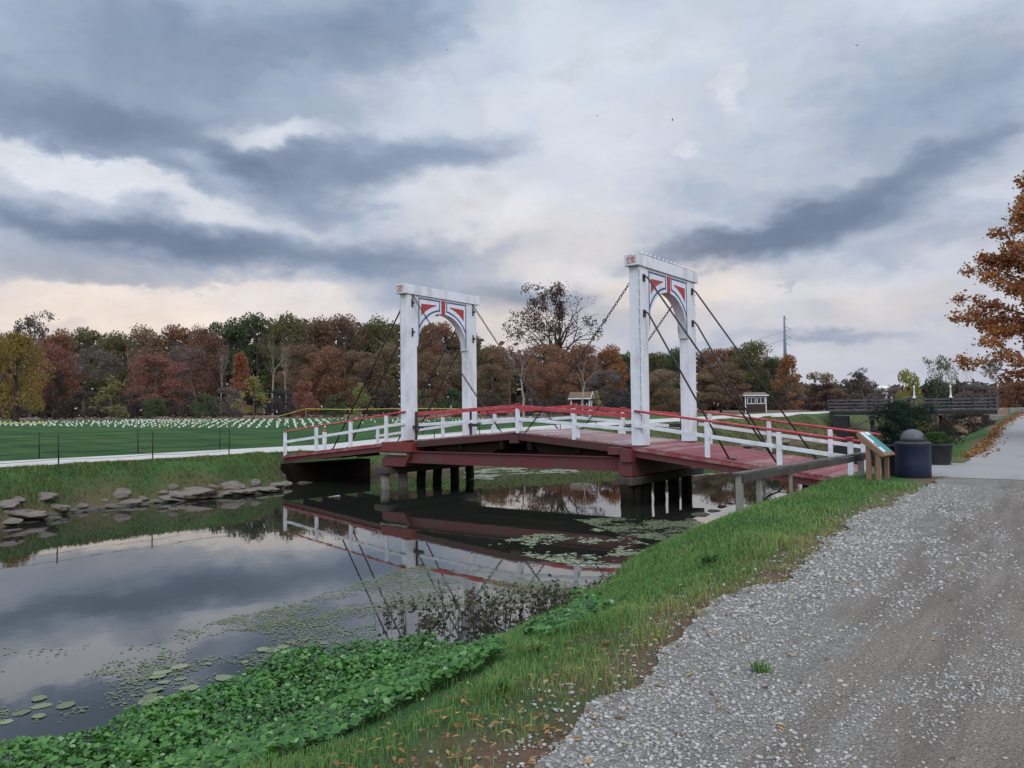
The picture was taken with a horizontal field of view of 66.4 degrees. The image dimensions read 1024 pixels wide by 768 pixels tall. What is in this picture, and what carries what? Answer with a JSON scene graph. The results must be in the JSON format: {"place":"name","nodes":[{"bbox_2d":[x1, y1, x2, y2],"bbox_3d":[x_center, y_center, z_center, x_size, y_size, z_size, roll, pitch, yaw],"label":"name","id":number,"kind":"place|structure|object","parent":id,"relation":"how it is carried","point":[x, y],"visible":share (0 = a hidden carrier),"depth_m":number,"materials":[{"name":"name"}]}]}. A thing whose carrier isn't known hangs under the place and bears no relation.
{"place":"outdoors","nodes":[
{"label":"outdoors","id":0,"kind":"place"},
{"bbox_2d":[0,411,828,466],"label":"lawn path","id":1,"kind":"structure","parent":0,"point":[198,453],"depth_m":40.47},
{"bbox_2d":[0,433,970,767],"bbox_3d":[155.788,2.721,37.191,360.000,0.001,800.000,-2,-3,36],"label":"canal water","id":2,"kind":"structure","parent":0,"point":[98,589],"depth_m":15.53,"materials":[{"name":"black liquid"}]},
{"bbox_2d":[0,587,617,767],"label":"broadleaf mat","id":3,"kind":"object","parent":2,"relation":"on","point":[294,731],"visible":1,"depth_m":7.13,"materials":[{"name":"green plant"}]},
{"bbox_2d":[0,468,703,723],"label":"floating duckweed","id":4,"kind":"object","parent":2,"relation":"on","point":[150,696],"visible":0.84,"depth_m":11.81,"materials":[{"name":"plant"}]},
{"bbox_2d":[373,567,610,636],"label":"water weeds","id":5,"kind":"object","parent":2,"relation":"in","point":[488,620],"visible":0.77,"depth_m":11.39,"materials":[{"name":"plant"}]},
{"bbox_2d":[0,407,1023,767],"bbox_3d":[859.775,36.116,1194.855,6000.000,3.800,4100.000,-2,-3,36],"label":"ground","id":6,"kind":"structure","parent":0,"point":[18,435],"depth_m":25.27,"materials":[{"name":"plant"}]},
{"bbox_2d":[4,509,49,519],"bbox_3d":[-14.219,3.743,22.479,1.571,0.364,1.204,-2,-9,5],"label":"rock","id":7,"kind":"object","parent":6,"relation":"on","point":[26,514],"visible":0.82,"depth_m":22.30,"materials":[{"name":"stone"}]},
{"bbox_2d":[0,331,55,421],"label":"tree","id":8,"kind":"object","parent":6,"relation":"on","point":[12,342],"visible":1,"depth_m":75.59,"materials":[{"name":"yellow plant"}]},
{"bbox_2d":[12,310,62,417],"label":"tree","id":9,"kind":"object","parent":6,"relation":"on","point":[30,323],"visible":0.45,"depth_m":197.26,"materials":[{"name":"brown plant"}]},
{"bbox_2d":[39,368,70,419],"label":"tree","id":10,"kind":"object","parent":6,"relation":"on","point":[58,381],"visible":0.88,"depth_m":91.77,"materials":[{"name":"plant"}]},
{"bbox_2d":[27,328,84,413],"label":"tree","id":11,"kind":"object","parent":6,"relation":"on","point":[64,340],"visible":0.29,"depth_m":184.25,"materials":[{"name":"brown plant"}]},
{"bbox_2d":[27,340,87,417],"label":"tree","id":12,"kind":"object","parent":6,"relation":"on","point":[53,353],"visible":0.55,"depth_m":162.34,"materials":[{"name":"plant"}]},
{"bbox_2d":[57,389,108,418],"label":"bush","id":13,"kind":"object","parent":6,"relation":"on","point":[72,404],"visible":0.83,"depth_m":96.93,"materials":[{"name":"plant"}]},
{"bbox_2d":[57,349,117,412],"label":"tree","id":14,"kind":"object","parent":6,"relation":"on","point":[101,362],"visible":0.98,"depth_m":162.26,"materials":[{"name":"plant"}]},
{"bbox_2d":[60,326,118,416],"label":"tree","id":15,"kind":"object","parent":6,"relation":"on","point":[82,336],"visible":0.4,"depth_m":202.19,"materials":[{"name":"brown plant"}]},
{"bbox_2d":[79,350,123,416],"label":"tree","id":16,"kind":"object","parent":6,"relation":"on","point":[116,371],"visible":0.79,"depth_m":166.59,"materials":[{"name":"plant"}]},
{"bbox_2d":[89,375,129,418],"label":"tree","id":17,"kind":"object","parent":6,"relation":"on","point":[110,390],"visible":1,"depth_m":91.80,"materials":[{"name":"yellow plant"}]},
{"bbox_2d":[0,430,229,463],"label":"wire fence","id":18,"kind":"object","parent":6,"relation":"on","point":[58,451],"visible":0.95,"depth_m":30.41,"materials":[{"name":"black metal"}]},
{"bbox_2d":[89,330,141,412],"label":"tree","id":19,"kind":"object","parent":6,"relation":"on","point":[117,345],"visible":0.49,"depth_m":197.38,"materials":[{"name":"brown plant"}]},
{"bbox_2d":[108,392,157,418],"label":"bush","id":20,"kind":"object","parent":6,"relation":"on","point":[132,405],"visible":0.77,"depth_m":97.01,"materials":[{"name":"plant"}]},
{"bbox_2d":[121,323,173,400],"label":"tree","id":21,"kind":"object","parent":6,"relation":"on","point":[145,337],"visible":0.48,"depth_m":194.31,"materials":[{"name":"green plant"}]},
{"bbox_2d":[139,397,168,418],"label":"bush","id":22,"kind":"object","parent":6,"relation":"on","point":[157,401],"visible":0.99,"depth_m":93.51,"materials":[{"name":"green plant"}]},
{"bbox_2d":[124,353,191,415],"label":"tree","id":23,"kind":"object","parent":6,"relation":"on","point":[149,360],"visible":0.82,"depth_m":145.60,"materials":[{"name":"red plant"}]},
{"bbox_2d":[2,423,346,457],"bbox_3d":[-17.865,2.772,37.422,0.099,1.426,26.494,-2,-3,36],"label":"wire fence","id":24,"kind":"object","parent":6,"relation":"on","point":[137,436],"visible":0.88,"depth_m":37.81,"materials":[{"name":"black metal"}]},
{"bbox_2d":[149,324,215,415],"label":"tree","id":25,"kind":"object","parent":6,"relation":"on","point":[174,334],"visible":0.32,"depth_m":197.45,"materials":[{"name":"brown plant"}]},
{"bbox_2d":[161,389,204,417],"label":"bush","id":26,"kind":"object","parent":6,"relation":"on","point":[174,406],"visible":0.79,"depth_m":97.83,"materials":[{"name":"plant"}]},
{"bbox_2d":[166,345,201,402],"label":"tree","id":27,"kind":"object","parent":6,"relation":"on","point":[175,350],"visible":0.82,"depth_m":162.65,"materials":[{"name":"plant"}]},
{"bbox_2d":[181,323,228,410],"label":"tree","id":28,"kind":"object","parent":6,"relation":"on","point":[202,334],"visible":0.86,"depth_m":188.49,"materials":[{"name":"brown plant"}]},
{"bbox_2d":[189,392,220,417],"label":"bush","id":29,"kind":"object","parent":6,"relation":"on","point":[204,405],"visible":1,"depth_m":94.57,"materials":[{"name":"green plant"}]},
{"bbox_2d":[204,387,247,417],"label":"bush","id":30,"kind":"object","parent":6,"relation":"on","point":[221,404],"visible":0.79,"depth_m":97.75,"materials":[{"name":"plant"}]},
{"bbox_2d":[204,317,254,414],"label":"tree","id":31,"kind":"object","parent":6,"relation":"on","point":[229,333],"visible":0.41,"depth_m":201.93,"materials":[{"name":"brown plant"}]},
{"bbox_2d":[226,351,256,414],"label":"tree","id":32,"kind":"object","parent":6,"relation":"on","point":[240,359],"visible":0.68,"depth_m":145.82,"materials":[{"name":"orange plant"}]},
{"bbox_2d":[230,376,270,418],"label":"tree","id":33,"kind":"object","parent":6,"relation":"on","point":[252,387],"visible":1,"depth_m":87.76,"materials":[{"name":"yellow plant"}]},
{"bbox_2d":[230,312,286,414],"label":"tree","id":34,"kind":"object","parent":6,"relation":"on","point":[256,322],"visible":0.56,"depth_m":206.34,"materials":[{"name":"green plant"}]},
{"bbox_2d":[0,416,532,422],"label":"gravestones","id":35,"kind":"object","parent":6,"relation":"on","point":[220,419],"visible":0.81,"depth_m":77.00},
{"bbox_2d":[255,388,302,416],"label":"bush","id":36,"kind":"object","parent":6,"relation":"on","point":[276,402],"visible":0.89,"depth_m":97.25,"materials":[{"name":"plant"}]},
{"bbox_2d":[256,310,316,411],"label":"tree","id":37,"kind":"object","parent":6,"relation":"on","point":[298,328],"visible":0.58,"depth_m":203.16,"materials":[{"name":"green plant"}]},
{"bbox_2d":[274,342,325,409],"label":"tree","id":38,"kind":"object","parent":6,"relation":"on","point":[303,352],"visible":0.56,"depth_m":172.06,"materials":[{"name":"brown plant"}]},
{"bbox_2d":[291,378,320,417],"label":"tree","id":39,"kind":"object","parent":6,"relation":"on","point":[303,388],"visible":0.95,"depth_m":92.52,"materials":[{"name":"brown plant"}]},
{"bbox_2d":[289,315,339,414],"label":"tree","id":40,"kind":"object","parent":6,"relation":"on","point":[318,328],"visible":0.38,"depth_m":197.22,"materials":[{"name":"brown plant"}]},
{"bbox_2d":[299,344,348,410],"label":"tree","id":41,"kind":"object","parent":6,"relation":"on","point":[328,354],"visible":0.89,"depth_m":166.52,"materials":[{"name":"brown plant"}]},
{"bbox_2d":[319,394,346,416],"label":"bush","id":42,"kind":"object","parent":6,"relation":"on","point":[327,413],"visible":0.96,"depth_m":93.53,"materials":[{"name":"green plant"}]},
{"bbox_2d":[321,313,374,413],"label":"tree","id":43,"kind":"object","parent":6,"relation":"on","point":[346,324],"visible":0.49,"depth_m":202.47,"materials":[{"name":"brown plant"}]},
{"bbox_2d":[345,383,373,417],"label":"tree","id":44,"kind":"object","parent":6,"relation":"on","point":[358,390],"visible":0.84,"depth_m":87.81,"materials":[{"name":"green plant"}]},
{"bbox_2d":[335,349,390,413],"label":"tree","id":45,"kind":"object","parent":6,"relation":"on","point":[347,398],"visible":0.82,"depth_m":165.62,"materials":[{"name":"brown plant"}]},
{"bbox_2d":[348,313,399,412],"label":"tree","id":46,"kind":"object","parent":6,"relation":"on","point":[378,328],"visible":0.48,"depth_m":204.24,"materials":[{"name":"brown plant"}]},
{"bbox_2d":[360,387,400,416],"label":"bush","id":47,"kind":"object","parent":6,"relation":"on","point":[386,402],"visible":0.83,"depth_m":97.17,"materials":[{"name":"plant"}]},
{"bbox_2d":[367,341,400,411],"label":"tree","id":48,"kind":"object","parent":6,"relation":"on","point":[388,350],"visible":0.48,"depth_m":168.14,"materials":[{"name":"brown plant"}]},
{"bbox_2d":[0,414,834,520],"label":"rough grass","id":49,"kind":"structure","parent":6,"relation":"on","point":[81,464],"depth_m":28.75,"materials":[{"name":"plant"}]},
{"bbox_2d":[417,350,449,409],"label":"tree","id":50,"kind":"object","parent":6,"relation":"on","point":[428,359],"visible":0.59,"depth_m":162.89,"materials":[{"name":"brown plant"}]},
{"bbox_2d":[417,321,461,409],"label":"tree","id":51,"kind":"object","parent":6,"relation":"on","point":[434,349],"visible":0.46,"depth_m":197.50,"materials":[{"name":"brown plant"}]},
{"bbox_2d":[437,386,461,416],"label":"bush","id":52,"kind":"object","parent":6,"relation":"on","point":[454,401],"visible":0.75,"depth_m":91.86,"materials":[{"name":"green plant"}]},
{"bbox_2d":[435,350,479,415],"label":"tree","id":53,"kind":"object","parent":6,"relation":"on","point":[446,359],"visible":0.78,"depth_m":95.06,"materials":[{"name":"brown plant"}]},
{"bbox_2d":[440,333,489,403],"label":"tree","id":54,"kind":"object","parent":6,"relation":"on","point":[455,344],"visible":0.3,"depth_m":196.03,"materials":[{"name":"brown plant"}]},
{"bbox_2d":[477,391,510,415],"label":"bush","id":55,"kind":"object","parent":6,"relation":"on","point":[494,395],"visible":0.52,"depth_m":96.02,"materials":[{"name":"plant"}]},
{"bbox_2d":[476,343,515,400],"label":"tree","id":56,"kind":"object","parent":6,"relation":"on","point":[484,358],"visible":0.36,"depth_m":193.63,"materials":[{"name":"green plant"}]},
{"bbox_2d":[477,363,517,410],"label":"tree","id":57,"kind":"object","parent":6,"relation":"on","point":[490,383],"visible":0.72,"depth_m":163.07,"materials":[{"name":"brown plant"}]},
{"bbox_2d":[484,671,521,696],"bbox_3d":[-0.075,1.807,4.744,0.307,0.153,0.269,-1,-2,16],"label":"weed tuft","id":58,"kind":"object","parent":6,"relation":"on","point":[496,685],"visible":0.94,"depth_m":4.74,"materials":[{"name":"green plant"}]},
{"bbox_2d":[482,345,531,403],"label":"tree","id":59,"kind":"object","parent":6,"relation":"on","point":[499,355],"visible":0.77,"depth_m":179.42,"materials":[{"name":"brown plant"}]},
{"bbox_2d":[0,314,1023,417],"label":"distant wood","id":60,"kind":"object","parent":6,"relation":"on","point":[957,388],"visible":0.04,"depth_m":229.01,"materials":[{"name":"brown plant"}]},
{"bbox_2d":[511,343,566,411],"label":"tree","id":61,"kind":"object","parent":6,"relation":"on","point":[525,369],"visible":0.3,"depth_m":188.41,"materials":[{"name":"brown plant"}]},
{"bbox_2d":[516,343,570,413],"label":"tree","id":62,"kind":"object","parent":6,"relation":"on","point":[554,354],"visible":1,"depth_m":98.33,"materials":[{"name":"brown plant"}]},
{"bbox_2d":[525,361,578,412],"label":"tree","id":63,"kind":"object","parent":6,"relation":"on","point":[540,383],"visible":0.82,"depth_m":158.20,"materials":[{"name":"brown plant"}]},
{"bbox_2d":[501,280,609,405],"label":"oak tree","id":64,"kind":"object","parent":6,"relation":"on","point":[559,290],"visible":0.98,"depth_m":194.35,"materials":[{"name":"brown plant"}]},
{"bbox_2d":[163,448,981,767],"bbox_3d":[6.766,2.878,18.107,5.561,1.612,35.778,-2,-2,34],"label":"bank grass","id":65,"kind":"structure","parent":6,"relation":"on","point":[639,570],"depth_m":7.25,"materials":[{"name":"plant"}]},
{"bbox_2d":[552,342,603,401],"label":"tree","id":66,"kind":"object","parent":6,"relation":"on","point":[572,357],"visible":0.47,"depth_m":182.64,"materials":[{"name":"brown plant"}]},
{"bbox_2d":[568,391,594,416],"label":"notice kiosk","id":67,"kind":"object","parent":6,"relation":"on","point":[575,397],"visible":0.54,"depth_m":79.71,"materials":[{"name":"white paint"}]},
{"bbox_2d":[281,253,882,506],"bbox_3d":[0.999,0.626,30.157,24.555,9.321,5.852,-2,-3,36],"label":"drawbridge","id":68,"kind":"object","parent":6,"relation":"on","point":[638,460],"visible":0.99,"depth_m":27.85,"materials":[{"name":"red wood"}]},
{"bbox_2d":[580,369,627,411],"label":"tree","id":69,"kind":"object","parent":6,"relation":"on","point":[612,378],"visible":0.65,"depth_m":162.91,"materials":[{"name":"brown plant"}]},
{"bbox_2d":[589,343,630,411],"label":"tree","id":70,"kind":"object","parent":6,"relation":"on","point":[613,362],"visible":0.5,"depth_m":179.68,"materials":[{"name":"brown plant"}]},
{"bbox_2d":[597,389,630,413],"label":"tree","id":71,"kind":"object","parent":6,"relation":"on","point":[615,402],"visible":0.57,"depth_m":96.06,"materials":[{"name":"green plant"}]},
{"bbox_2d":[308,488,1013,767],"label":"fallen leaves","id":72,"kind":"object","parent":6,"relation":"on","point":[413,758],"visible":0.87,"depth_m":4.46,"materials":[{"name":"plant"}]},
{"bbox_2d":[649,368,680,410],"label":"tree","id":73,"kind":"object","parent":6,"relation":"on","point":[659,374],"visible":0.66,"depth_m":157.34,"materials":[{"name":"brown plant"}]},
{"bbox_2d":[649,392,680,412],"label":"tree","id":74,"kind":"object","parent":6,"relation":"on","point":[669,396],"visible":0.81,"depth_m":95.75,"materials":[{"name":"brown plant"}]},
{"bbox_2d":[653,346,680,406],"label":"tree","id":75,"kind":"object","parent":6,"relation":"on","point":[676,356],"visible":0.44,"depth_m":188.85,"materials":[{"name":"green plant"}]},
{"bbox_2d":[674,372,723,412],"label":"tree","id":76,"kind":"object","parent":6,"relation":"on","point":[707,379],"visible":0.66,"depth_m":97.33,"materials":[{"name":"brown plant"}]},
{"bbox_2d":[696,362,751,412],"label":"tree","id":77,"kind":"object","parent":6,"relation":"on","point":[723,399],"visible":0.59,"depth_m":98.95,"materials":[{"name":"brown plant"}]},
{"bbox_2d":[697,346,750,410],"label":"tree","id":78,"kind":"object","parent":6,"relation":"on","point":[718,356],"visible":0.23,"depth_m":170.82,"materials":[{"name":"brown plant"}]},
{"bbox_2d":[720,339,771,396],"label":"tree","id":79,"kind":"object","parent":6,"relation":"on","point":[750,352],"visible":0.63,"depth_m":166.18,"materials":[{"name":"green plant"}]},
{"bbox_2d":[740,392,768,412],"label":"ticket booth","id":80,"kind":"object","parent":6,"relation":"on","point":[753,402],"visible":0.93,"depth_m":94.15,"materials":[{"name":"white paint"}]},
{"bbox_2d":[753,355,793,405],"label":"tree","id":81,"kind":"object","parent":6,"relation":"on","point":[772,363],"visible":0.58,"depth_m":162.67,"materials":[{"name":"green plant"}]},
{"bbox_2d":[765,390,795,409],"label":"tree","id":82,"kind":"object","parent":6,"relation":"on","point":[780,400],"visible":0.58,"depth_m":149.18,"materials":[{"name":"green plant"}]},
{"bbox_2d":[770,353,807,409],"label":"tree","id":83,"kind":"object","parent":6,"relation":"on","point":[789,361],"visible":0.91,"depth_m":154.71,"materials":[{"name":"brown plant"}]},
{"bbox_2d":[732,452,865,510],"bbox_3d":[6.561,2.190,17.081,0.190,1.028,8.001,-2,-3,39],"label":"guard rail","id":84,"kind":"object","parent":6,"relation":"on","point":[759,475],"visible":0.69,"depth_m":15.60,"materials":[{"name":"wood"}]},
{"bbox_2d":[792,371,848,408],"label":"tree","id":85,"kind":"object","parent":6,"relation":"on","point":[821,378],"visible":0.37,"depth_m":199.06,"materials":[{"name":"brown plant"}]},
{"bbox_2d":[800,382,853,410],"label":"tree","id":86,"kind":"object","parent":6,"relation":"on","point":[825,396],"visible":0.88,"depth_m":99.77,"materials":[{"name":"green plant"}]},
{"bbox_2d":[835,378,879,408],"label":"tree","id":87,"kind":"object","parent":6,"relation":"on","point":[867,390],"visible":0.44,"depth_m":202.44,"materials":[{"name":"brown plant"}]},
{"bbox_2d":[856,431,894,479],"bbox_3d":[8.788,1.823,18.910,0.640,1.336,0.664,1,-3,-44],"label":"information sign","id":88,"kind":"object","parent":6,"relation":"on","point":[870,442],"visible":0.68,"depth_m":18.77,"materials":[{"name":"brown wood"}]},
{"bbox_2d":[858,386,913,408],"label":"tree","id":89,"kind":"object","parent":6,"relation":"on","point":[893,390],"visible":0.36,"depth_m":180.55,"materials":[{"name":"green plant"}]},
{"bbox_2d":[887,368,930,430],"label":"tree","id":90,"kind":"object","parent":6,"relation":"on","point":[906,380],"visible":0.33,"depth_m":83.50,"materials":[{"name":"green plant"}]},
{"bbox_2d":[855,399,966,463],"bbox_3d":[14.209,1.863,28.176,3.294,2.644,3.408,-1,-2,9],"label":"evergreen bush","id":91,"kind":"object","parent":6,"relation":"on","point":[914,413],"visible":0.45,"depth_m":27.67,"materials":[{"name":"green plant"}]},
{"bbox_2d":[894,429,931,477],"bbox_3d":[9.883,1.713,19.300,0.850,1.200,0.850,-2,-3,36],"label":"litter barrel","id":92,"kind":"object","parent":6,"relation":"on","point":[913,457],"visible":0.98,"depth_m":19.00,"materials":[{"name":"metal"}]},
{"bbox_2d":[827,385,1006,438],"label":"timber bridge","id":93,"kind":"structure","parent":6,"relation":"on","point":[842,422],"depth_m":73.92,"materials":[{"name":"wood"}]},
{"bbox_2d":[918,375,960,431],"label":"tree","id":94,"kind":"object","parent":6,"relation":"on","point":[930,386],"visible":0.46,"depth_m":89.69,"materials":[{"name":"green plant"}]},
{"bbox_2d":[922,355,957,429],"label":"tree","id":95,"kind":"object","parent":6,"relation":"on","point":[942,366],"visible":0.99,"depth_m":87.83,"materials":[{"name":"green plant"}]},
{"bbox_2d":[928,411,997,435],"bbox_3d":[29.592,2.607,50.879,4.712,1.811,4.020,-2,-3,36],"label":"brown bush","id":96,"kind":"object","parent":6,"relation":"on","point":[963,415],"visible":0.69,"depth_m":50.44,"materials":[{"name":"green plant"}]},
{"bbox_2d":[944,383,1003,407],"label":"tree","id":97,"kind":"object","parent":6,"relation":"on","point":[970,394],"visible":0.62,"depth_m":183.79,"materials":[{"name":"green plant"}]},
{"bbox_2d":[944,170,1023,384],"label":"sweetgum tree","id":98,"kind":"object","parent":6,"relation":"on","point":[1006,260],"visible":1,"depth_m":38.68,"materials":[{"name":"orange plant"}]},
{"bbox_2d":[961,412,1023,456],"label":"leaf litter","id":99,"kind":"object","parent":6,"relation":"on","point":[984,444],"visible":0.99,"depth_m":37.03,"materials":[{"name":"brown plant"}]},
{"bbox_2d":[993,380,1023,407],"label":"tree","id":100,"kind":"object","parent":6,"relation":"on","point":[1007,402],"visible":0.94,"depth_m":171.74,"materials":[{"name":"brown plant"}]},
{"bbox_2d":[0,0,1023,416],"label":"sky","id":101,"kind":"structure","parent":0,"point":[833,168],"materials":[{"name":"grey"}]},
{"bbox_2d":[415,476,1023,767],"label":"gravel path","id":102,"kind":"structure","parent":0,"point":[989,742],"depth_m":5.14,"materials":[{"name":"gravel"}]},
{"bbox_2d":[849,413,1023,479],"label":"paved path","id":103,"kind":"structure","parent":0,"point":[1007,462],"depth_m":23.26,"materials":[{"name":"concrete"}]},
{"bbox_2d":[881,444,894,475],"bbox_3d":[9.887,1.930,20.037,0.975,0.800,0.975,-2,-3,36],"label":"planter","id":104,"kind":"object","parent":103,"relation":"on","point":[891,461],"visible":0.21,"depth_m":19.76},
{"bbox_2d":[875,407,914,443],"bbox_3d":[9.856,1.162,20.087,0.922,1.139,1.062,-2,-3,36],"label":"potted conifer","id":105,"kind":"object","parent":104,"relation":"in","point":[906,422],"visible":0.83,"depth_m":19.95,"materials":[{"name":"green plant"}]},
{"bbox_2d":[931,443,953,464],"bbox_3d":[12.585,2.083,23.139,0.848,0.660,0.848,-2,-3,36],"label":"planter","id":106,"kind":"object","parent":103,"relation":"on","point":[941,454],"visible":0.6,"depth_m":22.81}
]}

